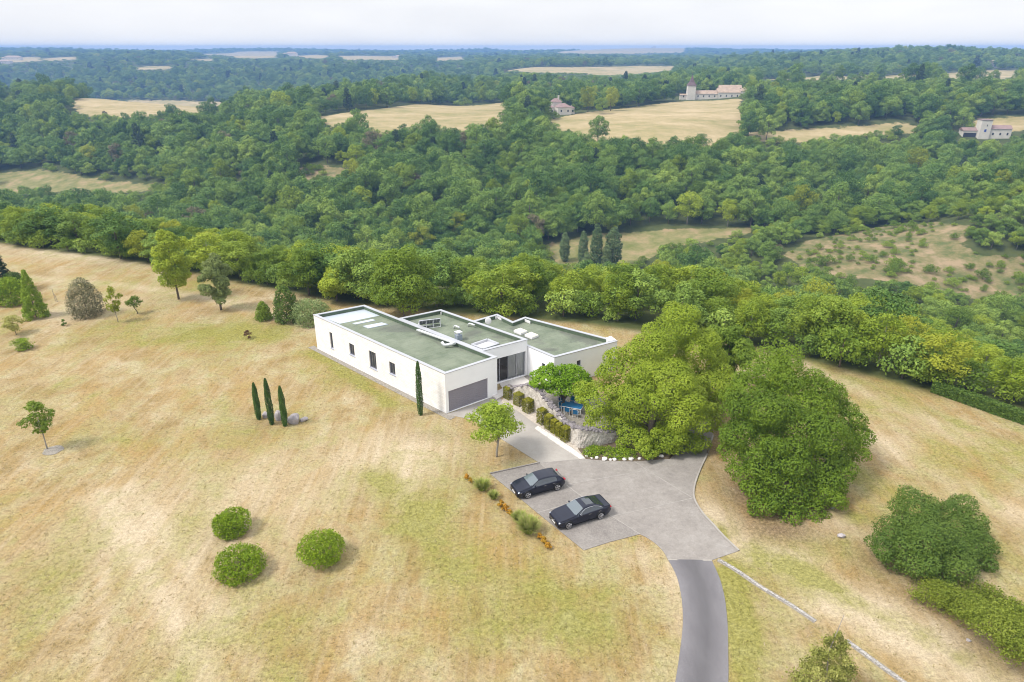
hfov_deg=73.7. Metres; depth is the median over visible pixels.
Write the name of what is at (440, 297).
rim bush
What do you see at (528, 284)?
tree
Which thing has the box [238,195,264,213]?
tree
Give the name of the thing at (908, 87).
tree
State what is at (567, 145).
tree
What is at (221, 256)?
rim bush
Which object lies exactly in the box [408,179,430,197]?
tree
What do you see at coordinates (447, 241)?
tree
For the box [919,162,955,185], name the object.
tree
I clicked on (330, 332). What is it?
window
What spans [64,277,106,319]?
holly bush
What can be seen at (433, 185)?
tree
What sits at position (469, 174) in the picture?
tree
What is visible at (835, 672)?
young conifer
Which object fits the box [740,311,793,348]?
rim bush
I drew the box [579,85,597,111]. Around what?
tree
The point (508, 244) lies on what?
tree
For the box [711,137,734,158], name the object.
tree
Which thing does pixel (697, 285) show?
tree
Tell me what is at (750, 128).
tree
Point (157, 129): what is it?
tree
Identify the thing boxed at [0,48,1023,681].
ground
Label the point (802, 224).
tree
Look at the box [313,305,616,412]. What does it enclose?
house
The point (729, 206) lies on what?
tree
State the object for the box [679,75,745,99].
manor
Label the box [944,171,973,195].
tree
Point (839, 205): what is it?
tree
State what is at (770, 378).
young oak
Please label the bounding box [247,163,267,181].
tree
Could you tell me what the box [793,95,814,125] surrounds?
tree
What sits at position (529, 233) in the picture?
tree
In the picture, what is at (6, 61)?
distant house
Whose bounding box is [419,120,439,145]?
tree
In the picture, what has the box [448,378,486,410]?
garage door
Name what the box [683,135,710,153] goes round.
tree
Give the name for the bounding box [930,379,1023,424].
clipped hedge
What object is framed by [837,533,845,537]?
lawn stone
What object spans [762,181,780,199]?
tree
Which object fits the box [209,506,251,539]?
box ball
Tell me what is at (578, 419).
terrace
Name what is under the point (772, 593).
stone edging
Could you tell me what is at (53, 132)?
tree
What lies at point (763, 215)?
tree
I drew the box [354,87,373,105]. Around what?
tree
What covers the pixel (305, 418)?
boulder
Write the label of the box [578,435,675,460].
garden soil
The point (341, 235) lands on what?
tree
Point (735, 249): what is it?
tree
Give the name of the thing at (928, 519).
holm oak
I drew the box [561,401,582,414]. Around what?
garden table
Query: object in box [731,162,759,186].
tree
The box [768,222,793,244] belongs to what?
tree
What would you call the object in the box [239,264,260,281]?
rim bush
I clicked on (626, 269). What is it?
tree
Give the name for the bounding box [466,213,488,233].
tree
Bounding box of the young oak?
[765,356,794,389]
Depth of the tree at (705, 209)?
307.93 m
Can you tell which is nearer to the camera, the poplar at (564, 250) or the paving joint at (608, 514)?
the paving joint at (608, 514)
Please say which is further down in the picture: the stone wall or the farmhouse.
the stone wall
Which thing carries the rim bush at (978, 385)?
on the ground at (664, 120)
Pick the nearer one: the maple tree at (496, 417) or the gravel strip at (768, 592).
the gravel strip at (768, 592)
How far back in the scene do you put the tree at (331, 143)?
384.37 m
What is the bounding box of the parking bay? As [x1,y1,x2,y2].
[491,463,639,549]
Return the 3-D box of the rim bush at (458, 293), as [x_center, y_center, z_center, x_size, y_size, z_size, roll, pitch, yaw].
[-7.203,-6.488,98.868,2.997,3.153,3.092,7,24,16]
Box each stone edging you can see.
[718,559,815,621]
[847,639,903,681]
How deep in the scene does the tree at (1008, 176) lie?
295.63 m
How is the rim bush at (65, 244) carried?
on the ground at (664, 120)
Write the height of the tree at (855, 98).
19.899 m
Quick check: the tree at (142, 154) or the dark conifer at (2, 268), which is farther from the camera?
the tree at (142, 154)
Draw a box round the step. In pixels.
[492,388,506,399]
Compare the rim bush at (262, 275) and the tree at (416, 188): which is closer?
the rim bush at (262, 275)
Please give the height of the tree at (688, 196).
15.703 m
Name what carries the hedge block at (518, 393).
on the planting strip at (531, 416)
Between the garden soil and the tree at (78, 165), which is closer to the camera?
the garden soil
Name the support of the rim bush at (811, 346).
on the ground at (664, 120)
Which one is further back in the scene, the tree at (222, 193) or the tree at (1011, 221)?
the tree at (222, 193)
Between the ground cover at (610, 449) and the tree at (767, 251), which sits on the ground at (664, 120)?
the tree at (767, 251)
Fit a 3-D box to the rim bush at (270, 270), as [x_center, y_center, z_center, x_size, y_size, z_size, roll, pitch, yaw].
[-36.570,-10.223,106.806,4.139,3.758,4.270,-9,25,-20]
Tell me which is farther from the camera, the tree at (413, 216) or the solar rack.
the tree at (413, 216)
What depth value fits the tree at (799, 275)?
234.02 m
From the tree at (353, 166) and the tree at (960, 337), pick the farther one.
the tree at (353, 166)
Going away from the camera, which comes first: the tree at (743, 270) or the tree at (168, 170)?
the tree at (743, 270)
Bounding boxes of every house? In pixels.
[0,60,12,63]
[1,56,22,59]
[283,52,297,55]
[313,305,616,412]
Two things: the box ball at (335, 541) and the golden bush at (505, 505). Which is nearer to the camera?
the box ball at (335, 541)
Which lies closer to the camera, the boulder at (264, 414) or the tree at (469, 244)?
the boulder at (264, 414)
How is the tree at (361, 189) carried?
on the ground at (664, 120)
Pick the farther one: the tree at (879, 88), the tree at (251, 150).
the tree at (879, 88)
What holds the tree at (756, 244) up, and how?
on the ground at (664, 120)
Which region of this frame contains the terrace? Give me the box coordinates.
[524,375,630,436]
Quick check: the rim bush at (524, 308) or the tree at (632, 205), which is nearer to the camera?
the rim bush at (524, 308)
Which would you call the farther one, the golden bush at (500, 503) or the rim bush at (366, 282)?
the rim bush at (366, 282)
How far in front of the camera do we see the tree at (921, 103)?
465.80 m
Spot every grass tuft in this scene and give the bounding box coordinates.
[471,477,491,490]
[488,488,500,499]
[510,509,526,521]
[513,513,542,533]
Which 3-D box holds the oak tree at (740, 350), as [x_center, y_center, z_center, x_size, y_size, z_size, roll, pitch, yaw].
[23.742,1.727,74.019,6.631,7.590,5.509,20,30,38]
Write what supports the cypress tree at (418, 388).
on the ground at (664, 120)
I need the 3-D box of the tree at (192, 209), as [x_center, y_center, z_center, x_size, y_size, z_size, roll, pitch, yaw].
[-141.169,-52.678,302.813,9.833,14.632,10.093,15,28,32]
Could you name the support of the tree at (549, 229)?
on the ground at (664, 120)
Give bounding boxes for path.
[535,426,584,458]
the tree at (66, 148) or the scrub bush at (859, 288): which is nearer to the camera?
the scrub bush at (859, 288)
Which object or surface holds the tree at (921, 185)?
on the ground at (664, 120)
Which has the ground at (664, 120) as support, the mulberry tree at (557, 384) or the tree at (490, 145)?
the tree at (490, 145)
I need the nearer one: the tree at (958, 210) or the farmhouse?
the tree at (958, 210)
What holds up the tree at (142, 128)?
on the ground at (664, 120)
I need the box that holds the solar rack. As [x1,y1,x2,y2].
[418,318,440,327]
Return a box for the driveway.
[669,559,728,681]
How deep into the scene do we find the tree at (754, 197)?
301.75 m
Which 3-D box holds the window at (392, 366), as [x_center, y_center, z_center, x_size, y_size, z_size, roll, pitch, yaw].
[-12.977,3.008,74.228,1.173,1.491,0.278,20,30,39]
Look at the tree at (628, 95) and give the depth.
555.33 m
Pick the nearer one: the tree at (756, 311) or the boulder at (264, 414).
the boulder at (264, 414)
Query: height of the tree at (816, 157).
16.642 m
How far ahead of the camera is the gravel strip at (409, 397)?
75.61 m
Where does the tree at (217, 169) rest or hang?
on the ground at (664, 120)
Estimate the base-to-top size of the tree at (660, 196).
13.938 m
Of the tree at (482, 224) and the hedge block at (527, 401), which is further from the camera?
the tree at (482, 224)
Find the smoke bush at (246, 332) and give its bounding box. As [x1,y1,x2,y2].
[243,330,251,338]
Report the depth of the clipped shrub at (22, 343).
83.96 m
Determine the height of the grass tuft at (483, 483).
1.033 m
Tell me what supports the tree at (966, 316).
on the ground at (664, 120)
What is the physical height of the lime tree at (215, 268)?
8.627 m
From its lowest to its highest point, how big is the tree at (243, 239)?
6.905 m
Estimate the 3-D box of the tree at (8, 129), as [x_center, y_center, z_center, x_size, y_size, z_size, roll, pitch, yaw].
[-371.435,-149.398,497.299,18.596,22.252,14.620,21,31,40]
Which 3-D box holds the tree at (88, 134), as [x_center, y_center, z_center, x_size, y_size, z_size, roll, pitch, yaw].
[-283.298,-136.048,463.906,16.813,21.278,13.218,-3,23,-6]
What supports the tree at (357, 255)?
on the ground at (664, 120)
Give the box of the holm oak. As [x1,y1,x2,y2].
[863,483,1002,586]
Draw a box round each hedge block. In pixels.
[503,386,511,400]
[512,391,523,406]
[521,396,533,413]
[536,407,547,425]
[543,413,553,429]
[550,418,558,433]
[555,421,563,437]
[560,424,570,442]
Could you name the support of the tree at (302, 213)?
on the ground at (664, 120)
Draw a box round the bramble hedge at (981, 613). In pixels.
[904,571,1023,667]
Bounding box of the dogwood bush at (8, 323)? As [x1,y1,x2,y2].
[1,314,26,334]
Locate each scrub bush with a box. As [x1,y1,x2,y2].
[812,269,839,280]
[852,286,867,296]
[878,279,898,290]
[912,288,933,299]
[928,300,959,311]
[974,267,991,278]
[975,317,999,331]
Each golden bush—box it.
[497,499,503,506]
[501,503,509,510]
[540,535,546,542]
[544,542,551,548]
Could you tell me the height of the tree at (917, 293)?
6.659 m
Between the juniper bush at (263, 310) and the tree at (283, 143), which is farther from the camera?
the tree at (283, 143)
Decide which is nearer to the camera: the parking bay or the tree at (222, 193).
the parking bay
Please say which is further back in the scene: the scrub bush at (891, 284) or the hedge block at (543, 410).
the scrub bush at (891, 284)
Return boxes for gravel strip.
[308,346,454,419]
[717,558,816,622]
[848,639,906,681]
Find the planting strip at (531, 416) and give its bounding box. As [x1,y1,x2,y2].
[501,398,583,456]
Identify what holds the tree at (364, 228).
on the ground at (664, 120)
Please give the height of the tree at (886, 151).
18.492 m
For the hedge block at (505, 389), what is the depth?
72.07 m
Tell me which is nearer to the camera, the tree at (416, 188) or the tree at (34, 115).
the tree at (416, 188)
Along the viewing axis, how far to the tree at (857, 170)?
365.07 m
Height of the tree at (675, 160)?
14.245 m
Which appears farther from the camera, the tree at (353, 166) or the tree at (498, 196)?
the tree at (353, 166)
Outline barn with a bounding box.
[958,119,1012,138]
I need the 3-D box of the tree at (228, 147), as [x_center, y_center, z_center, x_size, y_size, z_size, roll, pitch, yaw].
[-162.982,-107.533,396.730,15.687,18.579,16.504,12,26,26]
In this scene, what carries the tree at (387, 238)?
on the ground at (664, 120)
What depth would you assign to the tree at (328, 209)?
297.36 m
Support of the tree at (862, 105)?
on the ground at (664, 120)
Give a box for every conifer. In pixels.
[0,255,8,276]
[20,269,50,321]
[343,87,352,111]
[781,615,861,681]
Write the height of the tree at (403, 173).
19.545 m
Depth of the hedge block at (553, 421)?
65.65 m
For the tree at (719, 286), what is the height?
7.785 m
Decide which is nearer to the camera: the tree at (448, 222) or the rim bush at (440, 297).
the rim bush at (440, 297)
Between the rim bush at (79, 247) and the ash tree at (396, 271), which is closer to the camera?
the ash tree at (396, 271)
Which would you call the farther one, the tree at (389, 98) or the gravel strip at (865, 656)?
the tree at (389, 98)
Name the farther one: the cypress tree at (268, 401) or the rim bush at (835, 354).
the rim bush at (835, 354)
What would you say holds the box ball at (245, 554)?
on the ground at (664, 120)
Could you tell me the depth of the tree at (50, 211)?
127.34 m
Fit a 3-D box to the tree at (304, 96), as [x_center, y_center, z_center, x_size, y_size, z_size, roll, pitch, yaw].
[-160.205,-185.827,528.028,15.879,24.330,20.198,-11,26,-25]
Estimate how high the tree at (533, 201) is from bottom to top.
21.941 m
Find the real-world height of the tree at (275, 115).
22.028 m
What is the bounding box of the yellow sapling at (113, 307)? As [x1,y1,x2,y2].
[103,285,122,321]
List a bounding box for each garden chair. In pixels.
[564,406,571,415]
[572,409,578,417]
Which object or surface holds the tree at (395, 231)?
on the ground at (664, 120)
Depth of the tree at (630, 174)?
326.47 m
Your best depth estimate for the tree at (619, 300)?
91.23 m
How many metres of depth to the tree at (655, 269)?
97.08 m
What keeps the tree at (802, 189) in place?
on the ground at (664, 120)
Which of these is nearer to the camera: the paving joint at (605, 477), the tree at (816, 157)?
the paving joint at (605, 477)
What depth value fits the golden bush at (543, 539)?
51.17 m
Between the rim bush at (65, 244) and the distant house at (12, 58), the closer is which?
the rim bush at (65, 244)
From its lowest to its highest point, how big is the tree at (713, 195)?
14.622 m
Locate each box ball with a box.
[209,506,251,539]
[210,541,267,586]
[296,528,345,569]
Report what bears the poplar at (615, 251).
on the ground at (664, 120)
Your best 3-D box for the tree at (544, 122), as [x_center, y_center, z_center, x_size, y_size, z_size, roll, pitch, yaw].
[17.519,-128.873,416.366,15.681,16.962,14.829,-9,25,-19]
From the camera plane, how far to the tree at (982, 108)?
482.33 m
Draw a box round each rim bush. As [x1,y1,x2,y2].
[50,237,75,250]
[72,238,93,252]
[169,248,193,266]
[200,248,236,266]
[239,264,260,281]
[251,263,277,284]
[264,264,285,282]
[276,276,291,288]
[352,277,375,301]
[353,270,376,299]
[421,288,454,306]
[452,286,470,305]
[463,287,484,310]
[515,302,537,315]
[544,288,582,316]
[562,289,604,316]
[694,305,736,328]
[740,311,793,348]
[794,333,824,356]
[802,319,857,356]
[815,324,872,366]
[876,334,947,378]
[911,354,965,384]
[947,360,996,393]
[988,376,1023,403]
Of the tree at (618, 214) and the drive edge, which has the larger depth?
the tree at (618, 214)
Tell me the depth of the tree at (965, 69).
611.88 m
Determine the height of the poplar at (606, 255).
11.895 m
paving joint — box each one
[540,463,639,533]
[564,470,646,484]
[614,498,692,515]
[634,461,692,497]
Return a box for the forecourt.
[447,397,578,461]
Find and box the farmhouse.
[549,95,574,114]
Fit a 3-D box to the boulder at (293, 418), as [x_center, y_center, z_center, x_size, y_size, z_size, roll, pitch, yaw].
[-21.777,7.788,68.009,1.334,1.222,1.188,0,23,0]
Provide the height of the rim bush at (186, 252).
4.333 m
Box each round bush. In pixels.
[0,270,26,295]
[0,276,28,307]
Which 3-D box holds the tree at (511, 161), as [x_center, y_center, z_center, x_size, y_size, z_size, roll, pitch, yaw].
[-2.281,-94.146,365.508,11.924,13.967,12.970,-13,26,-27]
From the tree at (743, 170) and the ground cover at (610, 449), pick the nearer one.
the ground cover at (610, 449)
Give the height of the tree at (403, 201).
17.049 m
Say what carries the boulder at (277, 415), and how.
on the ground at (664, 120)
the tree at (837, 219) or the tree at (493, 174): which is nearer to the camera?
the tree at (837, 219)
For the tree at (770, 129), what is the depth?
433.78 m
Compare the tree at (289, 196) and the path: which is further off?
the tree at (289, 196)
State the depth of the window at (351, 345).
79.15 m
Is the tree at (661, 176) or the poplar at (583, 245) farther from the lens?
the tree at (661, 176)
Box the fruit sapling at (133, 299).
[124,295,142,313]
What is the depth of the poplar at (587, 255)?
264.64 m
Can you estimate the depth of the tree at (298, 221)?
287.66 m
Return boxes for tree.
[0,121,12,143]
[4,147,31,168]
[10,213,54,245]
[12,204,73,244]
[28,100,51,124]
[40,120,64,140]
[48,138,74,161]
[53,211,94,243]
[64,151,89,174]
[79,124,107,146]
[89,187,117,208]
[107,143,126,161]
[108,193,144,212]
[121,230,156,260]
[126,119,148,142]
[132,148,151,173]
[139,233,167,261]
[140,193,169,218]
[150,120,177,139]
[150,228,193,298]
[157,164,177,180]
[165,181,197,200]
[179,167,207,189]
[180,232,226,263]
[182,206,205,217]
[192,186,220,205]
[197,252,232,309]
[201,204,237,227]
[208,158,234,178]
[209,231,260,261]
[212,180,238,206]
[214,240,255,278]
[216,140,241,164]
[236,158,257,179]
[236,180,260,201]
[237,138,260,161]
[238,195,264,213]
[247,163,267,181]
[252,382,260,419]
[261,171,291,201]
[263,378,274,424]
[266,108,287,129]
[269,91,291,106]
[271,285,299,323]
[273,135,298,165]
[274,144,299,178]
[275,247,324,295]
[276,185,304,209]
[278,385,287,426]
[280,214,305,232]
[290,202,318,229]
[293,85,315,105]
[303,116,329,134]
[312,135,337,162]
[313,215,338,235]
[317,197,343,230]
[317,266,352,300]
[326,228,358,247]
[327,248,375,298]
[340,213,369,239]
[341,144,365,163]
[342,158,361,178]
[343,190,368,210]
[344,108,368,135]
[346,185,372,205]
[349,167,382,202]
[351,224,379,244]
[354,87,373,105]
[355,156,390,192]
[360,130,382,148]
[364,203,390,222]
[368,242,439,316]
[373,134,401,157]
[376,172,404,204]
[378,88,393,107]
[379,232,399,250]
[383,196,417,223]
[386,162,415,192]
[388,227,410,247]
[390,150,426,173]
[405,194,436,222]
[407,224,436,247]
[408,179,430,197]
[415,361,423,415]
[417,169,448,201]
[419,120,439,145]
[426,211,454,241]
[431,237,455,253]
[432,152,466,175]
[441,186,472,217]
[443,177,481,210]
[446,133,467,154]
[447,167,476,188]
[449,211,467,234]
[455,238,480,256]
[464,399,525,456]
[465,123,491,148]
[466,188,502,224]
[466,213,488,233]
[468,139,499,159]
[471,263,531,316]
[473,245,496,260]
[480,163,506,191]
[483,187,513,213]
[493,238,518,257]
[495,151,516,170]
[499,260,541,305]
[503,181,531,203]
[504,213,533,241]
[506,118,537,143]
[510,137,533,164]
[511,189,545,222]
[517,169,555,203]
[518,260,556,302]
[521,224,542,245]
[522,154,552,177]
[528,362,598,409]
[532,116,552,135]
[534,210,565,240]
[549,165,574,196]
[552,202,578,236]
[558,135,584,154]
[567,200,590,231]
[572,141,597,179]
[572,163,609,196]
[572,301,745,454]
[577,189,615,227]
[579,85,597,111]
[588,115,610,140]
[591,155,615,181]
[595,143,622,171]
[601,271,640,320]
[602,263,649,301]
[604,202,633,226]
[605,87,619,110]
[616,167,641,198]
[620,196,643,224]
[621,88,639,106]
[630,81,648,105]
[631,148,652,169]
[638,264,671,310]
[640,197,660,222]
[642,137,662,162]
[648,170,677,193]
[651,183,670,207]
[658,249,678,265]
[661,202,679,223]
[665,264,710,298]
[666,141,700,176]
[669,154,687,175]
[672,191,704,223]
[672,277,715,312]
[676,243,714,266]
[678,157,704,192]
[681,266,741,311]
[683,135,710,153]
[690,195,716,223]
[692,154,718,183]
[697,180,722,202]
[699,256,731,277]
[699,323,758,374]
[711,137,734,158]
[716,198,738,225]
[716,342,878,526]
[721,145,751,176]
[729,242,746,257]
[730,265,756,282]
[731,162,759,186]
[733,176,766,199]
[733,189,767,227]
[733,298,770,337]
[739,109,758,135]
[743,237,762,255]
[753,204,779,224]
[757,240,784,260]
[758,115,779,139]
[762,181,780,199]
[766,197,799,221]
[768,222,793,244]
[776,149,802,169]
[779,170,801,187]
[780,276,838,296]
[784,184,821,215]
[788,266,816,284]
[789,218,812,236]
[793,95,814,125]
[806,149,826,168]
[813,169,841,189]
[822,181,853,215]
[825,213,847,233]
[826,169,867,205]
[826,278,855,298]
[837,147,863,170]
[847,88,866,117]
[849,100,870,124]
[850,174,883,203]
[853,149,878,167]
[854,161,876,178]
[856,204,877,224]
[861,83,886,115]
[862,193,896,223]
[868,144,896,167]
[877,95,898,117]
[878,203,900,223]
[879,149,911,168]
[891,182,915,203]
[892,192,916,218]
[899,82,920,95]
[901,285,923,302]
[905,147,929,168]
[906,180,938,204]
[910,92,933,122]
[913,327,977,359]
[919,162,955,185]
[920,206,938,221]
[923,300,962,327]
[930,82,950,100]
[936,306,977,332]
[942,100,959,124]
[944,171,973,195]
[951,201,969,219]
[952,106,974,126]
[958,63,981,80]
[961,160,994,196]
[969,227,990,244]
[975,94,992,116]
[977,159,1017,187]
[980,319,1021,341]
[981,231,1004,248]
[982,212,999,227]
[982,293,1021,322]
[987,88,1005,114]
[992,169,1012,187]
[992,216,1019,234]
[997,199,1023,219]
[1002,89,1021,113]
[1008,230,1023,248]
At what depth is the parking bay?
53.95 m
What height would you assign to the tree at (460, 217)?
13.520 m
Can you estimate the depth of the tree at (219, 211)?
295.51 m
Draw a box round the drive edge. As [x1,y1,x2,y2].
[668,559,711,560]
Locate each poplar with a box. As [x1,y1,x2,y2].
[559,232,570,261]
[577,231,588,263]
[582,252,590,260]
[589,223,602,264]
[600,243,611,266]
[605,227,622,263]
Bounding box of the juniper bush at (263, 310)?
[254,300,272,321]
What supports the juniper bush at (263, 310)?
on the ground at (664, 120)
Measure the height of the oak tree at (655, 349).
13.478 m
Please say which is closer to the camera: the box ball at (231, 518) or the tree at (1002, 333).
the box ball at (231, 518)
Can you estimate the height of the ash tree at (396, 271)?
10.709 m
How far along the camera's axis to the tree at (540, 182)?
318.26 m
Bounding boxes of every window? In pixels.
[330,332,333,349]
[349,344,354,356]
[369,351,376,370]
[389,362,395,376]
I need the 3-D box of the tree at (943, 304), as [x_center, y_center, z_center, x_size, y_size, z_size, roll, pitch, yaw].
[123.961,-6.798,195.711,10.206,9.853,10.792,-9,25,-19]
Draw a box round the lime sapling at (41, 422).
[16,400,54,448]
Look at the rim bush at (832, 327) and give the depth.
81.94 m
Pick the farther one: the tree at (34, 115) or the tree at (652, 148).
the tree at (34, 115)
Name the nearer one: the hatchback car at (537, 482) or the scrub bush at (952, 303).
the hatchback car at (537, 482)
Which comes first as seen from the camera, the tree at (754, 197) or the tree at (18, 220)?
the tree at (18, 220)
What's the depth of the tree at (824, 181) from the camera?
350.92 m
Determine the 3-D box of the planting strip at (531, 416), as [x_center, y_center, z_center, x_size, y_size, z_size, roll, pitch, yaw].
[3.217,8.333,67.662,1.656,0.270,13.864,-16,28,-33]
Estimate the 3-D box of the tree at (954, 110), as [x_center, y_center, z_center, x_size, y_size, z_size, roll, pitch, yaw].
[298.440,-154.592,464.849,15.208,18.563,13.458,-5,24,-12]
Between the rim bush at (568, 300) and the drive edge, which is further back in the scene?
the rim bush at (568, 300)
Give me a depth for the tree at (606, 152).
349.63 m
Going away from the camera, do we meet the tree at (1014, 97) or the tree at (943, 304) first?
the tree at (943, 304)
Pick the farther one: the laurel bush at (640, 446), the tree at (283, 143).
the tree at (283, 143)
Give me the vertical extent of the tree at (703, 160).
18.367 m
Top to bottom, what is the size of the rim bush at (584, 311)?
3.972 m
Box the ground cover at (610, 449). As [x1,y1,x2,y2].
[582,443,636,460]
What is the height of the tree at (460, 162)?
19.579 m
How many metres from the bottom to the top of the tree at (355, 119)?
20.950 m
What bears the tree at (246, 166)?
on the ground at (664, 120)
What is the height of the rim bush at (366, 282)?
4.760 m
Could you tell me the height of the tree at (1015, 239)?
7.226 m
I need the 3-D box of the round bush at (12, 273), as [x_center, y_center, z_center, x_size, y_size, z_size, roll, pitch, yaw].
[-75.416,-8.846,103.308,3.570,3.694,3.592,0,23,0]
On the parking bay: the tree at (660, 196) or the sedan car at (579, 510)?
the sedan car at (579, 510)
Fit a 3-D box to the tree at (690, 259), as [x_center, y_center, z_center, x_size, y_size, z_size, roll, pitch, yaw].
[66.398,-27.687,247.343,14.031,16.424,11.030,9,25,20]
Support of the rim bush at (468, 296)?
on the ground at (664, 120)
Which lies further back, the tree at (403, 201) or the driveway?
the tree at (403, 201)
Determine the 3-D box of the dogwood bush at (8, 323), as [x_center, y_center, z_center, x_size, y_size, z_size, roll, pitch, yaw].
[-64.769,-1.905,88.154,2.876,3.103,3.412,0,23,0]
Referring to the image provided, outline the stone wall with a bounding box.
[506,382,623,447]
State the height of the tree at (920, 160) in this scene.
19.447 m
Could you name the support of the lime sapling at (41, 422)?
on the ground at (664, 120)
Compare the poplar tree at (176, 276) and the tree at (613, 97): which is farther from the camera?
the tree at (613, 97)
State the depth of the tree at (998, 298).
203.69 m
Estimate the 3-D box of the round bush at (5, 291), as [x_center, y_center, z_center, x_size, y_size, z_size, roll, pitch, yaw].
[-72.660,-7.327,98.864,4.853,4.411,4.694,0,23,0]
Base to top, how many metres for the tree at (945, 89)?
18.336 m
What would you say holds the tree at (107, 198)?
on the ground at (664, 120)
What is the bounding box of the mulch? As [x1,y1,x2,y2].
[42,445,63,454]
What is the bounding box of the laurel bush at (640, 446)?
[631,432,686,459]
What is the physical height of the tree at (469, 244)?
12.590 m
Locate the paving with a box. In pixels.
[499,376,528,387]
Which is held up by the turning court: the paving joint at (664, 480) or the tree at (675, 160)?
the paving joint at (664, 480)
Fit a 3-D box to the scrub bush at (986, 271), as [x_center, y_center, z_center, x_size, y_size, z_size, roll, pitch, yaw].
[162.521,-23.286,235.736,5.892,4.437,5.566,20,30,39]
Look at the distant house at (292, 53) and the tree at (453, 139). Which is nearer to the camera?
the tree at (453, 139)
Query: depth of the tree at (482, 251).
253.33 m
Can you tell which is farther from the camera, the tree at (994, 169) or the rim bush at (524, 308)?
the tree at (994, 169)
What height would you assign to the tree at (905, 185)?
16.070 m
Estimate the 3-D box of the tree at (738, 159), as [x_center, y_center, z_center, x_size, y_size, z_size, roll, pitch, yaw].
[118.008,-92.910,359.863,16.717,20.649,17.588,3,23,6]
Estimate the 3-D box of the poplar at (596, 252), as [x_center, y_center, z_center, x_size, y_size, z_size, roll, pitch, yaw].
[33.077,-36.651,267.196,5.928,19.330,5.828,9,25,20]
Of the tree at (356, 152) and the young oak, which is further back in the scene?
the tree at (356, 152)
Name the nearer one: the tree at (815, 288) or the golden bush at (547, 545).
the golden bush at (547, 545)
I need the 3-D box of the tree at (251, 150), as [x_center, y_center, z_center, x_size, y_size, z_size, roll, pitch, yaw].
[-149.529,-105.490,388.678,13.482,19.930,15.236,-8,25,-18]
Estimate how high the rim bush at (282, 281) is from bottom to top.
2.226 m
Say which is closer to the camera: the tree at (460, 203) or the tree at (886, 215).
the tree at (886, 215)
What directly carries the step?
on the terrace
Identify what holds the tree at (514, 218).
on the ground at (664, 120)
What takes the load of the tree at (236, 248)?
on the ground at (664, 120)
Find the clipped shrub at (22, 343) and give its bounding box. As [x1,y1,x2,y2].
[8,338,34,350]
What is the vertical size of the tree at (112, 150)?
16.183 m
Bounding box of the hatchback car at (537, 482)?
[510,468,565,497]
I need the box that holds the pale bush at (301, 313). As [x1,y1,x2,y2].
[288,297,330,328]
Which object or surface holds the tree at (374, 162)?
on the ground at (664, 120)
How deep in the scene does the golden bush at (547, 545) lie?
50.65 m
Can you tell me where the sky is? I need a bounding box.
[0,0,1023,50]
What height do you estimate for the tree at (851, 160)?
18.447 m
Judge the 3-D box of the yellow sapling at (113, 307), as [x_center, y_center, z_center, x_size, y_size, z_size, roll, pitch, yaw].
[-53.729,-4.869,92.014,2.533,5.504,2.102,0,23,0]
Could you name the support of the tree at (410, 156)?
on the ground at (664, 120)
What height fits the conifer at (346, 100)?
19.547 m
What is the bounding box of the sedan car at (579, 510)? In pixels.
[549,494,611,528]
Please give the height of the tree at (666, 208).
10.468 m
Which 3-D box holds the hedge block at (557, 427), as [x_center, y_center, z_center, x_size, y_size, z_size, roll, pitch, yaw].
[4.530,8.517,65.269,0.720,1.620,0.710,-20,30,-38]
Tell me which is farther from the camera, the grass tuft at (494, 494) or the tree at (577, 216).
the tree at (577, 216)
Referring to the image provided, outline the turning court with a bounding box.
[541,422,737,559]
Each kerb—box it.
[490,462,539,473]
[693,435,739,550]
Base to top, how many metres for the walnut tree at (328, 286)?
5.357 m
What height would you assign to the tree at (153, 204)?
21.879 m
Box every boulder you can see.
[262,411,269,417]
[274,410,280,420]
[287,413,298,424]
[300,416,307,421]
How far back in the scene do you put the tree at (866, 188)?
322.14 m
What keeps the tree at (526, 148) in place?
on the ground at (664, 120)
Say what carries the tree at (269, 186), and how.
on the ground at (664, 120)
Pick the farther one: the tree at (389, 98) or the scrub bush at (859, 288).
the tree at (389, 98)
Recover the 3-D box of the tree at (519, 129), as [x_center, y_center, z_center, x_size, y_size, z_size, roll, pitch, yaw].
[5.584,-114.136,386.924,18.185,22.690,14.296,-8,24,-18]
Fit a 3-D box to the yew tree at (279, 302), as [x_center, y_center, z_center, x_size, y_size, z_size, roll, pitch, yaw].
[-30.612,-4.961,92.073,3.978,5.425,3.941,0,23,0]

